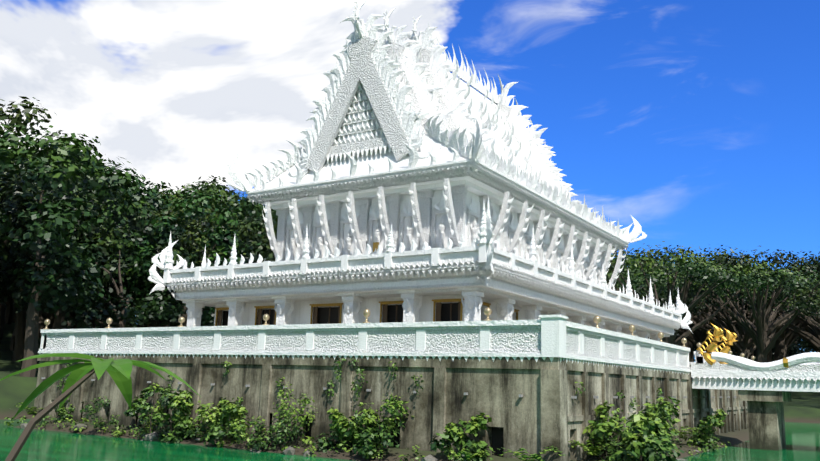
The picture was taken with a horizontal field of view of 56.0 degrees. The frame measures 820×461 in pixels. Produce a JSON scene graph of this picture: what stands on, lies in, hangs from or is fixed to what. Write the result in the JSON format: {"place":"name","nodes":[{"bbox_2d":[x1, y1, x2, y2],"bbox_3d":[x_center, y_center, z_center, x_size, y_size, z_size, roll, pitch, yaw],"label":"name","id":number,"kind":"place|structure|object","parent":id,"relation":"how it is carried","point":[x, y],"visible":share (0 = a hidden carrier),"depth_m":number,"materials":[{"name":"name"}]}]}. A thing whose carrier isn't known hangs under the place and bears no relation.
{"place":"outdoors","nodes":[
{"label":"outdoors","id":0,"kind":"place"},
{"bbox_2d":[0,419,819,460],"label":"pond water","id":1,"kind":"structure","parent":0,"point":[802,441],"depth_m":34.57,"materials":[{"name":"green liquid"}]},
{"bbox_2d":[0,323,819,460],"bbox_3d":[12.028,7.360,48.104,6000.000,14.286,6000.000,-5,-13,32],"label":"ground","id":2,"kind":"structure","parent":0,"point":[802,407],"depth_m":47.89,"materials":[{"name":"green plant"}]},
{"bbox_2d":[0,172,32,304],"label":"jungle tree","id":3,"kind":"object","parent":2,"relation":"on","point":[15,263],"depth_m":86.99,"materials":[{"name":"green plant"}]},
{"bbox_2d":[0,247,33,297],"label":"jungle tree","id":4,"kind":"object","parent":2,"relation":"on","point":[9,264],"visible":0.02,"depth_m":74.47,"materials":[{"name":"green plant"}]},
{"bbox_2d":[0,148,44,339],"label":"jungle tree","id":5,"kind":"object","parent":2,"relation":"on","point":[2,314],"depth_m":104.19,"materials":[{"name":"green plant"}]},
{"bbox_2d":[1,264,69,350],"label":"jungle tree","id":6,"kind":"object","parent":2,"relation":"on","point":[12,346],"depth_m":91.75,"materials":[{"name":"brown plant"}]},
{"bbox_2d":[0,96,108,269],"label":"jungle tree","id":7,"kind":"object","parent":2,"relation":"on","point":[17,119],"visible":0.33,"depth_m":65.82,"materials":[{"name":"green plant"}]},
{"bbox_2d":[0,156,112,360],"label":"jungle tree","id":8,"kind":"object","parent":2,"relation":"on","point":[20,330],"visible":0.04,"depth_m":75.82,"materials":[{"name":"green plant"}]},
{"bbox_2d":[0,160,136,328],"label":"jungle tree","id":9,"kind":"object","parent":2,"relation":"on","point":[49,314],"visible":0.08,"depth_m":83.10,"materials":[{"name":"green plant"}]},
{"bbox_2d":[0,124,155,376],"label":"jungle tree","id":10,"kind":"object","parent":2,"relation":"on","point":[62,273],"visible":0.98,"depth_m":57.41,"materials":[{"name":"green plant"}]},
{"bbox_2d":[23,133,138,337],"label":"jungle tree","id":11,"kind":"object","parent":2,"relation":"on","point":[41,322],"depth_m":113.81,"materials":[{"name":"green plant"}]},
{"bbox_2d":[0,173,164,328],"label":"jungle tree","id":12,"kind":"object","parent":2,"relation":"on","point":[17,295],"visible":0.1,"depth_m":71.76,"materials":[{"name":"green plant"}]},
{"bbox_2d":[0,353,201,460],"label":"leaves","id":13,"kind":"object","parent":2,"relation":"on","point":[119,371],"visible":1,"depth_m":1.80,"materials":[{"name":"green plant"}]},
{"bbox_2d":[69,255,135,327],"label":"jungle tree","id":14,"kind":"object","parent":2,"relation":"on","point":[92,321],"depth_m":95.59,"materials":[{"name":"green plant"}]},
{"bbox_2d":[49,203,156,327],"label":"jungle tree","id":15,"kind":"object","parent":2,"relation":"on","point":[73,312],"visible":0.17,"depth_m":76.83,"materials":[{"name":"green plant"}]},
{"bbox_2d":[58,223,198,328],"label":"jungle tree","id":16,"kind":"object","parent":2,"relation":"on","point":[124,314],"visible":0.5,"depth_m":69.52,"materials":[{"name":"green plant"}]},
{"bbox_2d":[88,164,193,326],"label":"jungle tree","id":17,"kind":"object","parent":2,"relation":"on","point":[153,193],"visible":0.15,"depth_m":91.73,"materials":[{"name":"green plant"}]},
{"bbox_2d":[128,171,162,194],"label":"jungle tree","id":18,"kind":"object","parent":2,"relation":"on","point":[139,179],"depth_m":150.59,"materials":[{"name":"green plant"}]},
{"bbox_2d":[137,186,184,326],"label":"jungle tree","id":19,"kind":"object","parent":2,"relation":"on","point":[169,197],"depth_m":137.71,"materials":[{"name":"green plant"}]},
{"bbox_2d":[113,249,214,326],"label":"jungle tree","id":20,"kind":"object","parent":2,"relation":"on","point":[154,323],"depth_m":104.67,"materials":[{"name":"green plant"}]},
{"bbox_2d":[123,195,216,325],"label":"jungle tree","id":21,"kind":"object","parent":2,"relation":"on","point":[187,228],"visible":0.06,"depth_m":86.76,"materials":[{"name":"green plant"}]},
{"bbox_2d":[114,186,244,326],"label":"jungle tree","id":22,"kind":"object","parent":2,"relation":"on","point":[214,242],"visible":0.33,"depth_m":74.86,"materials":[{"name":"green plant"}]},
{"bbox_2d":[133,206,230,326],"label":"jungle tree","id":23,"kind":"object","parent":2,"relation":"on","point":[185,255],"depth_m":96.95,"materials":[{"name":"green plant"}]},
{"bbox_2d":[145,222,245,326],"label":"jungle tree","id":24,"kind":"object","parent":2,"relation":"on","point":[192,249],"visible":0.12,"depth_m":80.55,"materials":[{"name":"green plant"}]},
{"bbox_2d":[164,199,247,256],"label":"jungle tree","id":25,"kind":"object","parent":2,"relation":"on","point":[212,209],"visible":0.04,"depth_m":112.58,"materials":[{"name":"green plant"}]},
{"bbox_2d":[165,175,262,325],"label":"jungle tree","id":26,"kind":"object","parent":2,"relation":"on","point":[215,183],"depth_m":151.81,"materials":[{"name":"green plant"}]},
{"bbox_2d":[177,181,252,249],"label":"jungle tree","id":27,"kind":"object","parent":2,"relation":"on","point":[209,193],"visible":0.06,"depth_m":136.55,"materials":[{"name":"green plant"}]},
{"bbox_2d":[214,225,248,252],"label":"jungle tree","id":28,"kind":"object","parent":2,"relation":"on","point":[239,243],"visible":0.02,"depth_m":106.45,"materials":[{"name":"green plant"}]},
{"bbox_2d":[210,190,258,241],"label":"jungle tree","id":29,"kind":"object","parent":2,"relation":"on","point":[234,194],"visible":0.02,"depth_m":143.63,"materials":[{"name":"green plant"}]},
{"bbox_2d":[206,214,276,260],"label":"jungle tree","id":30,"kind":"object","parent":2,"relation":"on","point":[249,230],"visible":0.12,"depth_m":90.27,"materials":[{"name":"green plant"}]},
{"bbox_2d":[208,193,275,250],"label":"jungle tree","id":31,"kind":"object","parent":2,"relation":"on","point":[230,199],"visible":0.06,"depth_m":116.04,"materials":[{"name":"green plant"}]},
{"bbox_2d":[235,198,277,263],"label":"jungle tree","id":32,"kind":"object","parent":2,"relation":"on","point":[254,212],"visible":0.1,"depth_m":100.62,"materials":[{"name":"green plant"}]},
{"bbox_2d":[242,211,277,262],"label":"jungle tree","id":33,"kind":"object","parent":2,"relation":"on","point":[270,256],"visible":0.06,"depth_m":82.25,"materials":[{"name":"green plant"}]},
{"bbox_2d":[20,423,699,460],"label":"shoreline rocks","id":34,"kind":"object","parent":2,"relation":"on","point":[289,450],"visible":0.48,"depth_m":36.93,"materials":[{"name":"grey stone"}]},
{"bbox_2d":[4,357,730,460],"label":"undergrowth bushes","id":35,"kind":"object","parent":2,"relation":"on","point":[644,435],"visible":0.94,"depth_m":32.66,"materials":[{"name":"green plant"}]},
{"bbox_2d":[33,353,748,460],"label":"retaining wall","id":36,"kind":"structure","parent":2,"relation":"on","point":[532,406],"depth_m":33.30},
{"bbox_2d":[38,315,719,374],"bbox_3d":[3.696,9.316,55.854,33.110,1.760,45.010,-5,-13,32],"label":"balustrade","id":37,"kind":"object","parent":36,"relation":"on","point":[551,337],"visible":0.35,"depth_m":34.50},
{"bbox_2d":[43,307,754,360],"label":"finials","id":38,"kind":"object","parent":37,"relation":"on","point":[487,312],"visible":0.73,"depth_m":37.53,"materials":[{"name":"gold metal"}]},
{"bbox_2d":[182,287,659,340],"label":"ground floor walls","id":39,"kind":"structure","parent":36,"relation":"on","point":[413,307],"depth_m":41.71,"materials":[{"name":"white paint"}]},
{"bbox_2d":[215,299,584,325],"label":"windows","id":40,"kind":"structure","parent":39,"relation":"in","point":[314,312],"depth_m":42.41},
{"bbox_2d":[148,195,691,336],"bbox_3d":[4.055,4.535,56.764,23.624,4.492,37.831,-5,-13,32],"label":"terrace band","id":41,"kind":"object","parent":39,"relation":"on","point":[488,269],"visible":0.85,"depth_m":41.86,"materials":[{"name":"white paint"}]},
{"bbox_2d":[262,178,626,288],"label":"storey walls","id":42,"kind":"structure","parent":41,"relation":"on","point":[431,218],"depth_m":46.85,"materials":[{"name":"white paint"}]},
{"bbox_2d":[227,0,646,251],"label":"roof and eaves","id":43,"kind":"structure","parent":42,"relation":"on","point":[397,114],"depth_m":48.28,"materials":[{"name":"white paint"}]},
{"bbox_2d":[608,257,639,276],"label":"rain tree","id":44,"kind":"object","parent":2,"relation":"on","point":[620,268],"depth_m":142.95,"materials":[{"name":"green plant"}]},
{"bbox_2d":[611,247,638,264],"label":"jungle tree","id":45,"kind":"object","parent":2,"relation":"on","point":[623,251],"visible":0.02,"depth_m":235.66,"materials":[{"name":"green plant"}]},
{"bbox_2d":[614,274,692,300],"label":"rain tree","id":46,"kind":"object","parent":2,"relation":"on","point":[642,289],"visible":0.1,"depth_m":118.96,"materials":[{"name":"green plant"}]},
{"bbox_2d":[620,284,711,338],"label":"rain tree","id":47,"kind":"object","parent":2,"relation":"on","point":[694,309],"visible":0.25,"depth_m":109.57,"materials":[{"name":"green plant"}]},
{"bbox_2d":[674,333,696,350],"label":"jungle tree","id":48,"kind":"object","parent":2,"relation":"on","point":[677,336],"depth_m":190.87,"materials":[{"name":"green plant"}]},
{"bbox_2d":[659,260,715,361],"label":"rain tree","id":49,"kind":"object","parent":2,"relation":"on","point":[691,354],"visible":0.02,"depth_m":161.71,"materials":[{"name":"brown plant"}]},
{"bbox_2d":[606,247,773,344],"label":"rain tree","id":50,"kind":"object","parent":2,"relation":"on","point":[692,269],"visible":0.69,"depth_m":97.98,"materials":[{"name":"green plant"}]},
{"bbox_2d":[610,241,776,361],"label":"rain tree","id":51,"kind":"object","parent":2,"relation":"on","point":[715,256],"visible":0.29,"depth_m":134.06,"materials":[{"name":"green plant"}]},
{"bbox_2d":[624,264,788,350],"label":"rain tree","id":52,"kind":"object","parent":2,"relation":"on","point":[699,335],"visible":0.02,"depth_m":125.81,"materials":[{"name":"green plant"}]},
{"bbox_2d":[692,324,737,355],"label":"jungle tree","id":53,"kind":"object","parent":2,"relation":"on","point":[719,349],"visible":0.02,"depth_m":184.55,"materials":[{"name":"green plant"}]},
{"bbox_2d":[716,307,753,359],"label":"jungle tree","id":54,"kind":"object","parent":2,"relation":"on","point":[736,326],"depth_m":174.05,"materials":[{"name":"green plant"}]},
{"bbox_2d":[653,267,818,358],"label":"rain tree","id":55,"kind":"object","parent":2,"relation":"on","point":[745,344],"visible":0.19,"depth_m":113.67,"materials":[{"name":"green plant"}]},
{"bbox_2d":[707,251,775,354],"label":"jungle tree","id":56,"kind":"object","parent":2,"relation":"on","point":[729,258],"depth_m":221.31,"materials":[{"name":"green plant"}]},
{"bbox_2d":[675,256,819,362],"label":"rain tree","id":57,"kind":"object","parent":2,"relation":"on","point":[761,334],"visible":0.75,"depth_m":98.92,"materials":[{"name":"green plant"}]},
{"bbox_2d":[730,276,777,361],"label":"rain tree","id":58,"kind":"object","parent":2,"relation":"on","point":[769,357],"depth_m":161.27,"materials":[{"name":"brown plant"}]},
{"bbox_2d":[717,266,793,360],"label":"rain tree","id":59,"kind":"object","parent":2,"relation":"on","point":[754,321],"depth_m":152.83,"materials":[{"name":"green plant"}]},
{"bbox_2d":[703,246,819,360],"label":"rain tree","id":60,"kind":"object","parent":2,"relation":"on","point":[786,339],"visible":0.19,"depth_m":133.88,"materials":[{"name":"green plant"}]},
{"bbox_2d":[719,268,819,349],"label":"rain tree","id":61,"kind":"object","parent":2,"relation":"on","point":[813,329],"visible":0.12,"depth_m":121.81,"materials":[{"name":"green plant"}]},
{"bbox_2d":[741,298,819,351],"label":"rain tree","id":62,"kind":"object","parent":2,"relation":"on","point":[800,336],"depth_m":142.78,"materials":[{"name":"brown plant"}]},
{"bbox_2d":[754,337,814,360],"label":"jungle tree","id":63,"kind":"object","parent":2,"relation":"on","point":[792,351],"visible":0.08,"depth_m":177.89,"materials":[{"name":"green plant"}]},
{"bbox_2d":[774,336,806,356],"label":"jungle tree","id":64,"kind":"object","parent":2,"relation":"on","point":[796,342],"depth_m":201.22,"materials":[{"name":"green plant"}]},
{"bbox_2d":[773,286,819,326],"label":"rain tree","id":65,"kind":"object","parent":2,"relation":"on","point":[796,306],"visible":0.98,"depth_m":93.09,"materials":[{"name":"green plant"}]},
{"bbox_2d":[779,281,819,319],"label":"rain tree","id":66,"kind":"object","parent":2,"relation":"on","point":[816,294],"visible":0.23,"depth_m":102.03,"materials":[{"name":"green plant"}]},
{"bbox_2d":[783,255,819,288],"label":"rain tree","id":67,"kind":"object","parent":2,"relation":"on","point":[806,268],"visible":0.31,"depth_m":127.65,"materials":[{"name":"green plant"}]},
{"bbox_2d":[795,262,811,348],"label":"jungle tree","id":68,"kind":"object","parent":2,"relation":"on","point":[803,346],"depth_m":221.52,"materials":[{"name":"green plant"}]},
{"bbox_2d":[797,261,814,350],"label":"jungle tree","id":69,"kind":"object","parent":2,"relation":"on","point":[802,341],"visible":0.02,"depth_m":185.72,"materials":[{"name":"green plant"}]},
{"bbox_2d":[0,0,819,361],"label":"sky","id":70,"kind":"structure","parent":0,"point":[697,122],"materials":[{"name":"blue"}]},
{"bbox_2d":[373,242,478,251],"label":"window shutters","id":71,"kind":"object","parent":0,"point":[375,245],"visible":0.43,"depth_m":45.61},
{"bbox_2d":[738,390,790,450],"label":"bridge piers","id":72,"kind":"structure","parent":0,"point":[766,423],"depth_m":43.49,"materials":[{"name":"grey concrete"}]},
{"bbox_2d":[691,352,819,391],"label":"bridge railing","id":73,"kind":"object","parent":72,"relation":"on","point":[801,373],"visible":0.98,"depth_m":43.50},
{"bbox_2d":[696,324,788,367],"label":"gold naga heads","id":74,"kind":"object","parent":73,"relation":"on","point":[718,334],"visible":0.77,"depth_m":45.29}
]}

